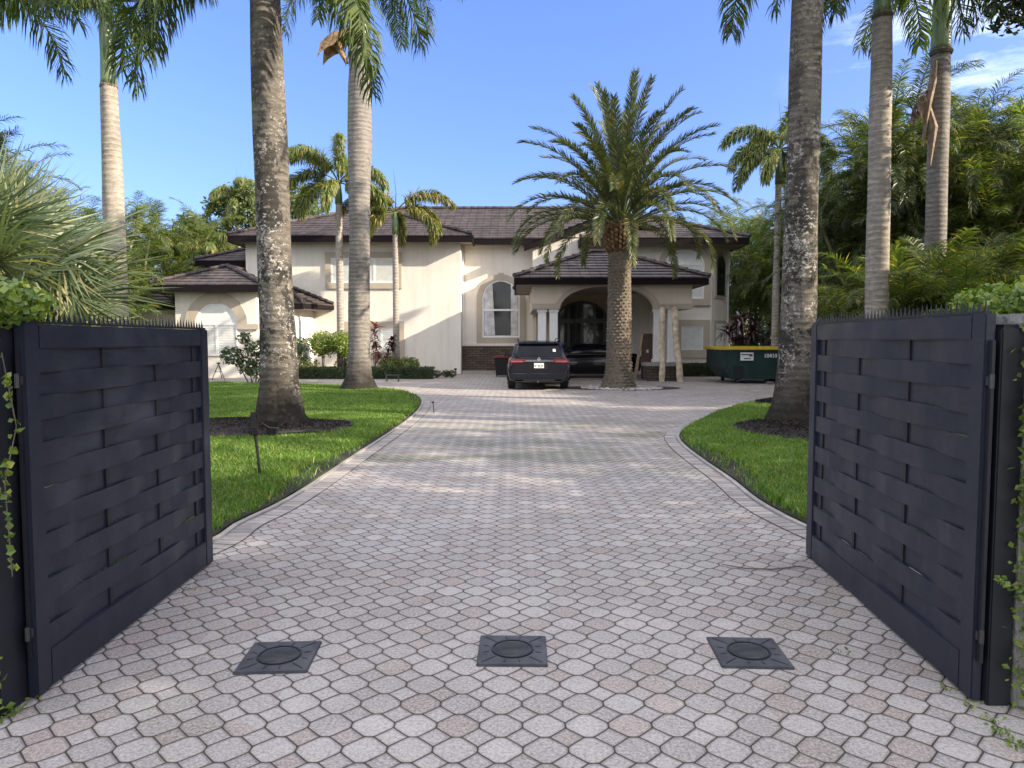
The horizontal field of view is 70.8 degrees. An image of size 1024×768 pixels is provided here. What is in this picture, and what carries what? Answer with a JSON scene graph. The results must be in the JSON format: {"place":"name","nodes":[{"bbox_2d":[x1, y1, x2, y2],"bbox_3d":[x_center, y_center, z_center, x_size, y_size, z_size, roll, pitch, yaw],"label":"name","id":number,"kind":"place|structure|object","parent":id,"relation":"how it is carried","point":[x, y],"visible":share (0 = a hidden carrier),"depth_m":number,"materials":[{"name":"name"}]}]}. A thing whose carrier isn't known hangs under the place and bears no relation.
{"place":"outdoors","nodes":[
{"label":"outdoors","id":0,"kind":"place"},
{"bbox_2d":[52,381,420,579],"bbox_3d":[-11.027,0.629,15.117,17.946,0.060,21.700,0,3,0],"label":"lawn","id":1,"kind":"structure","parent":0,"point":[227,526],"depth_m":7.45,"materials":[{"name":"plant"}]},
{"bbox_2d":[0,115,81,215],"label":"clumping palm","id":2,"kind":"object","parent":1,"relation":"on","point":[2,136],"visible":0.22,"depth_m":19.70,"materials":[{"name":"green plant"}]},
{"bbox_2d":[0,0,124,89],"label":"royal palm","id":3,"kind":"object","parent":1,"relation":"on","point":[39,5],"visible":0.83,"depth_m":14.77,"materials":[{"name":"green plant"}]},
{"bbox_2d":[3,263,139,327],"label":"fan palm","id":4,"kind":"object","parent":1,"relation":"on","point":[95,316],"visible":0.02,"depth_m":8.10,"materials":[{"name":"plant"}]},
{"bbox_2d":[0,131,180,327],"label":"fan palm","id":5,"kind":"object","parent":1,"relation":"on","point":[29,244],"visible":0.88,"depth_m":7.20,"materials":[{"name":"plant"}]},
{"bbox_2d":[0,0,218,323],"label":"royal palm","id":6,"kind":"object","parent":1,"relation":"on","point":[113,198],"visible":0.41,"depth_m":17.52,"materials":[{"name":"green plant"}]},
{"bbox_2d":[55,0,435,428],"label":"royal palm","id":7,"kind":"object","parent":1,"relation":"on","point":[279,399],"visible":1,"depth_m":12.01,"materials":[{"name":"grey plant"}]},
{"bbox_2d":[90,395,420,576],"bbox_3d":[-5.496,0.479,16.999,8.140,0.002,24.741,-2,4,-29],"label":"soil edge","id":8,"kind":"object","parent":1,"relation":"on","point":[345,454],"visible":0.28,"depth_m":8.06,"materials":[{"name":"brown soil"}]},
{"bbox_2d":[249,412,278,473],"bbox_3d":[-2.738,0.687,7.962,0.308,0.760,0.115,0,4,-4],"label":"spotlight","id":9,"kind":"object","parent":1,"relation":"on","point":[254,423],"visible":0.96,"depth_m":7.93,"materials":[{"name":"black plastic"}]},
{"bbox_2d":[182,416,350,434],"bbox_3d":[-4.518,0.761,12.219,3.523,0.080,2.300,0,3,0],"label":"mulch bed","id":10,"kind":"object","parent":1,"relation":"on","point":[239,428],"visible":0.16,"depth_m":12.08,"materials":[{"name":"brown wood"}]},
{"bbox_2d":[210,417,353,436],"bbox_3d":[-4.518,0.721,12.217,3.583,0.092,2.360,0,3,0],"label":"edging ring","id":11,"kind":"object","parent":10,"relation":"on","point":[306,431],"visible":0.31,"depth_m":11.40,"materials":[{"name":"rubber"}]},
{"bbox_2d":[265,419,278,435],"bbox_3d":[-3.696,0.711,11.085,0.185,0.328,0.150,0,3,0],"label":"spotlight","id":12,"kind":"object","parent":1,"relation":"on","point":[271,423],"visible":0.74,"depth_m":11.01,"materials":[{"name":"black plastic"}]},
{"bbox_2d":[281,0,462,389],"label":"royal palm","id":13,"kind":"object","parent":1,"relation":"on","point":[359,368],"visible":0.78,"depth_m":21.61,"materials":[{"name":"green plant"}]},
{"bbox_2d":[0,374,1023,767],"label":"driveway","id":14,"kind":"structure","parent":0,"point":[596,538],"depth_m":3.82,"materials":[{"name":"grey stone"}]},
{"bbox_2d":[0,324,29,717],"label":"gate post","id":15,"kind":"object","parent":14,"relation":"on","point":[14,665],"visible":0.46,"depth_m":3.01,"materials":[{"name":"metal"}]},
{"bbox_2d":[0,276,58,723],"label":"ivy","id":16,"kind":"object","parent":15,"relation":"attached to","point":[14,308],"visible":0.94,"depth_m":2.93,"materials":[{"name":"green plant"}]},
{"bbox_2d":[14,312,212,696],"bbox_3d":[-2.082,0.457,3.992,0.044,1.676,1.944,0,3,-1],"label":"gate leaf","id":17,"kind":"object","parent":15,"relation":"attached to","point":[107,440],"visible":0.98,"depth_m":3.65,"materials":[{"name":"paint"}]},
{"bbox_2d":[96,282,165,328],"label":"clumping palm","id":18,"kind":"object","parent":14,"relation":"on","point":[141,308],"depth_m":27.25,"materials":[{"name":"green plant"}]},
{"bbox_2d":[218,332,310,382],"bbox_3d":[-8.855,-0.941,25.711,3.183,1.870,1.026,0,4,-6],"label":"garden shrub","id":19,"kind":"object","parent":14,"relation":"on","point":[250,371],"visible":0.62,"depth_m":25.60,"materials":[{"name":"green plant"}]},
{"bbox_2d":[233,641,321,674],"bbox_3d":[-1.135,1.333,3.516,0.340,0.029,0.340,0,4,-3],"label":"access cover","id":20,"kind":"object","parent":14,"relation":"on","point":[289,657],"visible":1,"depth_m":3.48,"materials":[{"name":"metal"}]},
{"bbox_2d":[296,339,319,367],"bbox_3d":[-8.467,-1.063,29.391,1.245,1.654,0.653,0,3,0],"label":"garden shrub","id":21,"kind":"object","parent":14,"relation":"on","point":[303,363],"visible":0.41,"depth_m":29.33,"materials":[{"name":"green plant"}]},
{"bbox_2d":[213,395,423,542],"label":"kerb","id":22,"kind":"structure","parent":14,"relation":"on","point":[225,532],"depth_m":7.38,"materials":[{"name":"concrete"}]},
{"bbox_2d":[305,330,334,367],"bbox_3d":[-7.791,-1.247,29.579,1.372,1.982,1.350,0,3,0],"label":"ball shrub","id":23,"kind":"object","parent":14,"relation":"on","point":[321,349],"visible":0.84,"depth_m":29.27,"materials":[{"name":"green plant"}]},
{"bbox_2d":[213,393,430,553],"bbox_3d":[-5.328,0.509,17.083,8.232,0.019,25.136,-2,4,-29],"label":"driveway border","id":24,"kind":"object","parent":14,"relation":"on","point":[245,529],"visible":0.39,"depth_m":7.25,"materials":[{"name":"grey concrete"}]},
{"bbox_2d":[213,400,430,554],"bbox_3d":[-5.327,0.504,17.083,8.244,0.001,25.154,-2,4,-29],"label":"border bedding","id":25,"kind":"object","parent":14,"relation":"on","point":[308,500],"visible":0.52,"depth_m":7.41,"materials":[{"name":"grey concrete"}]},
{"bbox_2d":[327,330,347,366],"bbox_3d":[-6.909,-1.236,29.404,1.228,1.983,1.244,0,3,0],"label":"ball shrub","id":26,"kind":"object","parent":14,"relation":"on","point":[342,350],"visible":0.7,"depth_m":29.08,"materials":[{"name":"green plant"}]},
{"bbox_2d":[288,131,389,366],"bbox_3d":[-7.048,-5.090,29.193,4.699,9.700,4.185,-3,5,-40],"label":"foxtail palm","id":27,"kind":"object","parent":14,"relation":"on","point":[328,191],"visible":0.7,"depth_m":28.97,"materials":[{"name":"green plant"}]},
{"bbox_2d":[298,365,434,378],"bbox_3d":[-5.838,-0.470,28.937,5.478,0.589,0.852,0,3,0],"label":"box hedge","id":28,"kind":"object","parent":14,"relation":"on","point":[378,372],"visible":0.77,"depth_m":28.66,"materials":[{"name":"green plant"}]},
{"bbox_2d":[370,321,385,366],"bbox_3d":[-5.768,-1.508,30.390,1.092,2.405,0.921,0,3,0],"label":"ti plant","id":29,"kind":"object","parent":14,"relation":"on","point":[378,354],"visible":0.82,"depth_m":30.33,"materials":[{"name":"red plant"}]},
{"bbox_2d":[377,356,401,366],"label":"shrub","id":30,"kind":"object","parent":14,"relation":"on","point":[383,362],"visible":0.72,"depth_m":29.96,"materials":[{"name":"green plant"}]},
{"bbox_2d":[382,335,397,366],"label":"ti plant","id":31,"kind":"object","parent":14,"relation":"on","point":[390,344],"visible":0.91,"depth_m":30.11,"materials":[{"name":"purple plant"}]},
{"bbox_2d":[335,171,457,363],"bbox_3d":[-4.777,-4.593,30.476,5.098,8.550,3.030,0,3,0],"label":"foxtail palm","id":32,"kind":"object","parent":14,"relation":"on","point":[415,210],"visible":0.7,"depth_m":29.95,"materials":[{"name":"green plant"}]},
{"bbox_2d":[397,357,419,366],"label":"shrub","id":33,"kind":"object","parent":14,"relation":"on","point":[410,361],"visible":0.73,"depth_m":29.95,"materials":[{"name":"green plant"}]},
{"bbox_2d":[128,206,750,380],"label":"house","id":34,"kind":"structure","parent":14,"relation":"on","point":[476,296],"depth_m":32.72,"materials":[{"name":"paint"}]},
{"bbox_2d":[176,292,258,355],"bbox_3d":[-12.054,-2.476,29.359,3.456,2.660,0.130,0,3,0],"label":"window","id":35,"kind":"structure","parent":34,"relation":"in","point":[220,314],"depth_m":29.36,"materials":[{"name":"paint"}]},
{"bbox_2d":[295,317,313,365],"bbox_3d":[-9.202,-1.741,32.011,0.061,2.430,1.530,1,4,12],"label":"door","id":36,"kind":"structure","parent":34,"relation":"in","point":[304,326],"depth_m":31.96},
{"bbox_2d":[325,252,401,288],"bbox_3d":[-6.746,-5.160,32.721,3.473,1.648,0.090,0,3,0],"label":"window","id":37,"kind":"structure","parent":34,"relation":"in","point":[381,263],"depth_m":32.70,"materials":[{"name":"glass"}]},
{"bbox_2d":[344,321,404,358],"bbox_3d":[-6.336,-2.011,32.914,2.842,1.696,0.090,0,3,0],"label":"window","id":38,"kind":"structure","parent":34,"relation":"in","point":[387,331],"depth_m":32.89,"materials":[{"name":"paint"}]},
{"bbox_2d":[477,273,524,342],"bbox_3d":[-0.517,-3.531,33.702,2.281,3.303,0.130,0,3,0],"label":"window","id":39,"kind":"structure","parent":34,"relation":"in","point":[500,312],"depth_m":33.72,"materials":[{"name":"glass"}]},
{"bbox_2d":[558,301,606,373],"bbox_3d":[3.175,-2.117,32.818,2.330,3.322,0.208,0,3,0],"label":"front door","id":40,"kind":"structure","parent":34,"relation":"in","point":[579,322],"depth_m":32.78,"materials":[{"name":"black glass"}]},
{"bbox_2d":[659,246,710,305],"bbox_3d":[7.750,-4.961,32.313,2.360,2.861,0.130,0,3,0],"label":"window","id":41,"kind":"structure","parent":34,"relation":"in","point":[701,296],"depth_m":32.30,"materials":[{"name":"paint"}]},
{"bbox_2d":[679,320,709,357],"bbox_3d":[8.135,-2.036,32.496,1.554,1.722,0.120,0,3,0],"label":"window","id":42,"kind":"structure","parent":34,"relation":"in","point":[694,335],"depth_m":32.49,"materials":[{"name":"paint"}]},
{"bbox_2d":[714,320,724,345],"bbox_3d":[9.562,-2.077,33.167,0.072,1.680,1.130,3,4,39],"label":"window","id":43,"kind":"structure","parent":34,"relation":"in","point":[718,325],"depth_m":33.00,"materials":[{"name":"paint"}]},
{"bbox_2d":[714,253,725,298],"bbox_3d":[9.562,-4.956,32.991,0.072,2.049,1.130,3,4,39],"label":"window","id":44,"kind":"structure","parent":34,"relation":"in","point":[720,262],"depth_m":32.90,"materials":[{"name":"glass"}]},
{"bbox_2d":[494,356,509,375],"bbox_3d":[-0.424,-0.753,30.561,0.700,0.875,0.600,0,3,0],"label":"rubbish bin","id":45,"kind":"object","parent":14,"relation":"on","point":[501,362],"visible":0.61,"depth_m":30.31,"materials":[{"name":"black plastic"}]},
{"bbox_2d":[476,635,547,666],"bbox_3d":[0.003,1.329,3.589,0.340,0.029,0.340,0,3,1],"label":"access cover","id":46,"kind":"object","parent":14,"relation":"on","point":[509,651],"visible":1,"depth_m":3.55,"materials":[{"name":"metal"}]},
{"bbox_2d":[1,584,1023,750],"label":"weeds","id":47,"kind":"object","parent":14,"relation":"on","point":[1007,740],"visible":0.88,"depth_m":2.94,"materials":[{"name":"green plant"}]},
{"bbox_2d":[504,338,569,387],"bbox_3d":[0.831,-0.751,24.515,2.200,1.609,4.840,0,3,0],"label":"parked car","id":48,"kind":"object","parent":14,"relation":"on","point":[538,361],"visible":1,"depth_m":22.22,"materials":[{"name":"black paint"}]},
{"bbox_2d":[564,343,640,372],"bbox_3d":[2.879,-0.984,29.996,4.800,1.405,2.140,0,3,0],"label":"parked car","id":49,"kind":"object","parent":14,"relation":"on","point":[586,358],"visible":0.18,"depth_m":29.13,"materials":[{"name":"black paint"}]},
{"bbox_2d":[567,386,679,389],"bbox_3d":[3.546,0.121,23.293,3.800,0.001,2.200,0,3,0],"label":"mulch bed","id":50,"kind":"object","parent":14,"relation":"on","point":[579,387],"visible":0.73,"depth_m":22.93,"materials":[{"name":"brown soil"}]},
{"bbox_2d":[581,385,662,389],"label":"pebbles","id":51,"kind":"object","parent":50,"relation":"on","point":[645,387],"visible":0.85,"depth_m":22.68,"materials":[{"name":"grey gravel"}]},
{"bbox_2d":[505,66,742,388],"bbox_3d":[3.429,-4.838,23.059,7.356,9.946,7.599,0,3,0],"label":"date palm","id":52,"kind":"object","parent":50,"relation":"on","point":[618,182],"visible":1,"depth_m":22.21,"materials":[{"name":"green plant"}]},
{"bbox_2d":[633,333,652,379],"bbox_3d":[5.183,-1.081,28.302,0.865,1.805,0.230,0,3,0],"label":"brown board","id":53,"kind":"object","parent":14,"relation":"on","point":[645,349],"visible":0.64,"depth_m":28.31,"materials":[{"name":"wood"}]},
{"bbox_2d":[658,305,665,381],"bbox_3d":[5.566,-1.494,26.759,0.278,2.827,0.236,0,3,0],"label":"timber prop","id":54,"kind":"object","parent":14,"relation":"on","point":[662,345],"visible":1,"depth_m":26.68,"materials":[{"name":"brown wood"}]},
{"bbox_2d":[669,305,682,381],"bbox_3d":[6.101,-1.490,26.708,0.518,2.826,0.262,0,3,0],"label":"timber prop","id":55,"kind":"object","parent":14,"relation":"on","point":[676,346],"visible":1,"depth_m":26.62,"materials":[{"name":"brown wood"}]},
{"bbox_2d":[682,362,716,376],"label":"box hedge","id":56,"kind":"object","parent":14,"relation":"on","point":[697,369],"visible":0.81,"depth_m":30.54,"materials":[{"name":"green plant"}]},
{"bbox_2d":[664,422,805,538],"bbox_3d":[6.615,0.666,14.430,5.543,0.001,20.971,3,4,36],"label":"border bedding","id":57,"kind":"object","parent":14,"relation":"on","point":[742,503],"visible":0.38,"depth_m":6.69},
{"bbox_2d":[704,346,777,382],"bbox_3d":[8.945,-0.735,26.605,3.151,1.317,2.150,0,3,0],"label":"waste container","id":58,"kind":"object","parent":14,"relation":"on","point":[736,363],"visible":0.81,"depth_m":25.60,"materials":[{"name":"metal"}]},
{"bbox_2d":[715,311,767,345],"bbox_3d":[8.970,-1.546,28.305,2.392,2.738,1.742,0,3,0],"label":"ti plant","id":59,"kind":"object","parent":14,"relation":"on","point":[735,340],"visible":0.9,"depth_m":28.10,"materials":[{"name":"purple plant"}]},
{"bbox_2d":[706,637,794,669],"bbox_3d":[1.171,1.331,3.566,0.340,0.029,0.340,0,4,3],"label":"access cover","id":60,"kind":"object","parent":14,"relation":"on","point":[746,653],"visible":1,"depth_m":3.53,"materials":[{"name":"metal"}]},
{"bbox_2d":[739,323,771,345],"bbox_3d":[10.027,-1.305,28.386,2.778,2.260,1.253,0,3,0],"label":"dark shrub","id":61,"kind":"object","parent":14,"relation":"on","point":[764,336],"visible":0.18,"depth_m":28.16,"materials":[{"name":"green plant"}]},
{"bbox_2d":[665,400,864,555],"bbox_3d":[6.616,0.672,14.430,5.532,0.019,20.953,3,4,36],"label":"driveway border","id":62,"kind":"object","parent":14,"relation":"on","point":[731,490],"visible":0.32,"depth_m":7.70,"materials":[{"name":"grey concrete"}]},
{"bbox_2d":[722,564,809,569],"bbox_3d":[1.732,1.243,4.881,0.590,0.009,0.090,0,4,5],"label":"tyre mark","id":63,"kind":"object","parent":14,"relation":"on","point":[765,568],"visible":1,"depth_m":4.86,"materials":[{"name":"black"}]},
{"bbox_2d":[717,104,838,381],"bbox_3d":[9.862,-5.246,26.826,3.508,10.300,3.458,3,5,41],"label":"foxtail palm","id":64,"kind":"object","parent":14,"relation":"on","point":[767,158],"visible":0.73,"depth_m":26.45,"materials":[{"name":"green plant"}]},
{"bbox_2d":[726,219,834,331],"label":"clumping palm","id":65,"kind":"object","parent":14,"relation":"on","point":[756,287],"visible":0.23,"depth_m":33.60,"materials":[{"name":"green plant"}]},
{"bbox_2d":[676,414,925,577],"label":"kerb","id":66,"kind":"structure","parent":14,"relation":"on","point":[752,496],"depth_m":7.36,"materials":[{"name":"concrete"}]},
{"bbox_2d":[745,158,864,322],"bbox_3d":[14.740,-5.332,32.315,7.326,9.839,7.362,0,3,2],"label":"clumping palm","id":67,"kind":"object","parent":14,"relation":"on","point":[782,199],"visible":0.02,"depth_m":32.58,"materials":[{"name":"plant"}]},
{"bbox_2d":[762,148,980,311],"bbox_3d":[14.307,-4.958,28.166,6.991,9.597,8.038,-2,4,-25],"label":"clumping palm","id":68,"kind":"object","parent":14,"relation":"on","point":[819,281],"visible":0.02,"depth_m":29.12,"materials":[{"name":"green plant"}]},
{"bbox_2d":[760,97,1017,295],"bbox_3d":[12.503,-4.526,24.363,7.912,9.200,7.463,1,4,19],"label":"clumping palm","id":69,"kind":"object","parent":14,"relation":"on","point":[829,214],"visible":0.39,"depth_m":23.03,"materials":[{"name":"plant"}]},
{"bbox_2d":[774,227,1023,337],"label":"clumping palm","id":70,"kind":"object","parent":14,"relation":"on","point":[852,303],"visible":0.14,"depth_m":19.10,"materials":[{"name":"green plant"}]},
{"bbox_2d":[817,225,1023,387],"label":"clumping palm","id":71,"kind":"object","parent":14,"relation":"on","point":[919,285],"visible":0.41,"depth_m":17.15,"materials":[{"name":"green plant"}]},
{"bbox_2d":[818,50,1023,287],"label":"clumping palm","id":72,"kind":"object","parent":14,"relation":"on","point":[911,103],"visible":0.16,"depth_m":23.45,"materials":[{"name":"green plant"}]},
{"bbox_2d":[818,230,1023,319],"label":"clumping palm","id":73,"kind":"object","parent":14,"relation":"on","point":[998,261],"depth_m":20.48,"materials":[{"name":"plant"}]},
{"bbox_2d":[979,324,1023,705],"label":"gate post","id":74,"kind":"object","parent":14,"relation":"on","point":[1003,517],"visible":0.67,"depth_m":3.00,"materials":[{"name":"metal"}]},
{"bbox_2d":[806,300,995,699],"bbox_3d":[2.057,0.433,4.059,0.044,1.717,2.137,0,4,4],"label":"gate leaf","id":75,"kind":"object","parent":74,"relation":"attached to","point":[903,378],"visible":1,"depth_m":3.65,"materials":[{"name":"paint"}]},
{"bbox_2d":[996,313,1023,706],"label":"pillar","id":76,"kind":"structure","parent":14,"relation":"on","point":[1019,320],"depth_m":3.02,"materials":[{"name":"concrete"}]},
{"bbox_2d":[947,275,1023,709],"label":"ivy","id":77,"kind":"object","parent":76,"relation":"attached to","point":[1001,296],"visible":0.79,"depth_m":3.07,"materials":[{"name":"green plant"}]},
{"bbox_2d":[0,0,1023,337],"label":"sky","id":78,"kind":"structure","parent":0,"point":[451,122],"materials":[{"name":"blue"}]},
{"bbox_2d":[680,399,965,572],"bbox_3d":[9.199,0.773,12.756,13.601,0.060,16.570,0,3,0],"label":"lawn","id":79,"kind":"structure","parent":0,"point":[749,490],"depth_m":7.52,"materials":[{"name":"plant"}]},
{"bbox_2d":[716,0,823,426],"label":"royal palm","id":80,"kind":"object","parent":79,"relation":"on","point":[798,317],"visible":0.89,"depth_m":12.26,"materials":[{"name":"grey plant"}]},
{"bbox_2d":[732,418,808,439],"bbox_3d":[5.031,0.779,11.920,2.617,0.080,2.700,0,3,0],"label":"mulch bed","id":81,"kind":"object","parent":79,"relation":"on","point":[801,431],"visible":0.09,"depth_m":11.55,"materials":[{"name":"brown wood"}]},
{"bbox_2d":[680,406,962,577],"bbox_3d":[6.771,0.643,14.308,5.439,0.002,20.616,3,4,36],"label":"soil edge","id":82,"kind":"object","parent":79,"relation":"on","point":[731,465],"visible":0.16,"depth_m":8.25,"materials":[{"name":"brown soil"}]},
{"bbox_2d":[765,0,987,320],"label":"royal palm","id":83,"kind":"object","parent":79,"relation":"on","point":[877,255],"visible":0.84,"depth_m":16.54,"materials":[{"name":"grey plant"}]},
{"bbox_2d":[852,0,1005,267],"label":"royal palm","id":84,"kind":"object","parent":79,"relation":"on","point":[932,108],"visible":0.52,"depth_m":19.39,"materials":[{"name":"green plant"}]},
{"bbox_2d":[978,0,1023,36],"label":"leafy tree","id":85,"kind":"object","parent":79,"relation":"on","point":[1008,15],"visible":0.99,"depth_m":15.45,"materials":[{"name":"green plant"}]},
{"label":"ground","id":86,"kind":"structure","parent":0,"visible":0},
{"bbox_2d":[52,196,105,289],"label":"clumping palm","id":87,"kind":"object","parent":86,"relation":"on","point":[80,225],"visible":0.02,"depth_m":30.36,"materials":[{"name":"green plant"}]},
{"bbox_2d":[48,186,187,324],"bbox_3d":[-17.547,-4.210,29.643,7.739,7.923,7.423,1,4,21],"label":"clumping palm","id":88,"kind":"object","parent":86,"relation":"on","point":[134,218],"visible":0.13,"depth_m":30.59,"materials":[{"name":"green plant"}]},
{"bbox_2d":[71,199,206,324],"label":"clumping palm","id":89,"kind":"object","parent":86,"relation":"on","point":[177,266],"visible":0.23,"depth_m":32.40,"materials":[{"name":"green plant"}]},
{"bbox_2d":[128,221,219,292],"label":"clumping palm","id":90,"kind":"object","parent":86,"relation":"on","point":[161,230],"visible":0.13,"depth_m":36.42,"materials":[{"name":"green plant"}]},
{"bbox_2d":[130,195,246,285],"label":"clumping palm","id":91,"kind":"object","parent":86,"relation":"on","point":[201,225],"visible":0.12,"depth_m":36.85,"materials":[{"name":"green plant"}]},
{"bbox_2d":[156,212,245,245],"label":"leafy tree","id":92,"kind":"object","parent":86,"relation":"on","point":[178,219],"visible":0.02,"depth_m":41.50,"materials":[{"name":"green plant"}]},
{"bbox_2d":[172,228,231,273],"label":"foxtail palm","id":93,"kind":"object","parent":86,"relation":"on","point":[210,247],"visible":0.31,"depth_m":36.14,"materials":[{"name":"green plant"}]},
{"bbox_2d":[205,170,255,247],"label":"foxtail palm","id":94,"kind":"object","parent":86,"relation":"on","point":[221,193],"visible":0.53,"depth_m":39.69,"materials":[{"name":"green plant"}]},
{"bbox_2d":[161,177,330,257],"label":"leafy tree","id":95,"kind":"object","parent":86,"relation":"on","point":[245,221],"visible":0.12,"depth_m":39.86,"materials":[{"name":"green plant"}]},
{"bbox_2d":[683,198,773,344],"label":"clumping palm","id":96,"kind":"object","parent":86,"relation":"on","point":[733,217],"visible":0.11,"depth_m":39.93,"materials":[{"name":"plant"}]},
{"bbox_2d":[728,249,754,345],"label":"clumping palm","id":97,"kind":"object","parent":86,"relation":"on","point":[736,312],"visible":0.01,"depth_m":45.63,"materials":[{"name":"plant"}]},
{"bbox_2d":[712,196,781,345],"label":"clumping palm","id":98,"kind":"object","parent":86,"relation":"on","point":[737,228],"visible":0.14,"depth_m":38.22,"materials":[{"name":"green plant"}]},
{"bbox_2d":[729,218,824,326],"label":"leafy tree","id":99,"kind":"object","parent":86,"relation":"on","point":[737,306],"visible":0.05,"depth_m":39.34,"materials":[{"name":"green plant"}]},
{"bbox_2d":[729,173,835,326],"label":"clumping palm","id":100,"kind":"object","parent":86,"relation":"on","point":[767,242],"visible":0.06,"depth_m":34.09,"materials":[{"name":"green plant"}]},
{"bbox_2d":[818,58,1023,283],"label":"clumping palm","id":101,"kind":"object","parent":86,"relation":"on","point":[994,225],"visible":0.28,"depth_m":22.09,"materials":[{"name":"green plant"}]},
{"bbox_2d":[855,95,1023,238],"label":"clumping palm","id":102,"kind":"object","parent":86,"relation":"on","point":[999,109],"visible":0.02,"depth_m":28.40,"materials":[{"name":"green plant"}]},
{"bbox_2d":[895,92,1023,263],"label":"clumping palm","id":103,"kind":"object","parent":86,"relation":"on","point":[1002,124],"visible":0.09,"depth_m":23.40,"materials":[{"name":"green plant"}]},
{"bbox_2d":[905,68,1023,265],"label":"clumping palm","id":104,"kind":"object","parent":86,"relation":"on","point":[994,103],"visible":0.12,"depth_m":23.44,"materials":[{"name":"green plant"}]},
{"bbox_2d":[948,153,1023,286],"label":"clumping palm","id":105,"kind":"object","parent":86,"relation":"on","point":[1009,262],"visible":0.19,"depth_m":22.12,"materials":[{"name":"green plant"}]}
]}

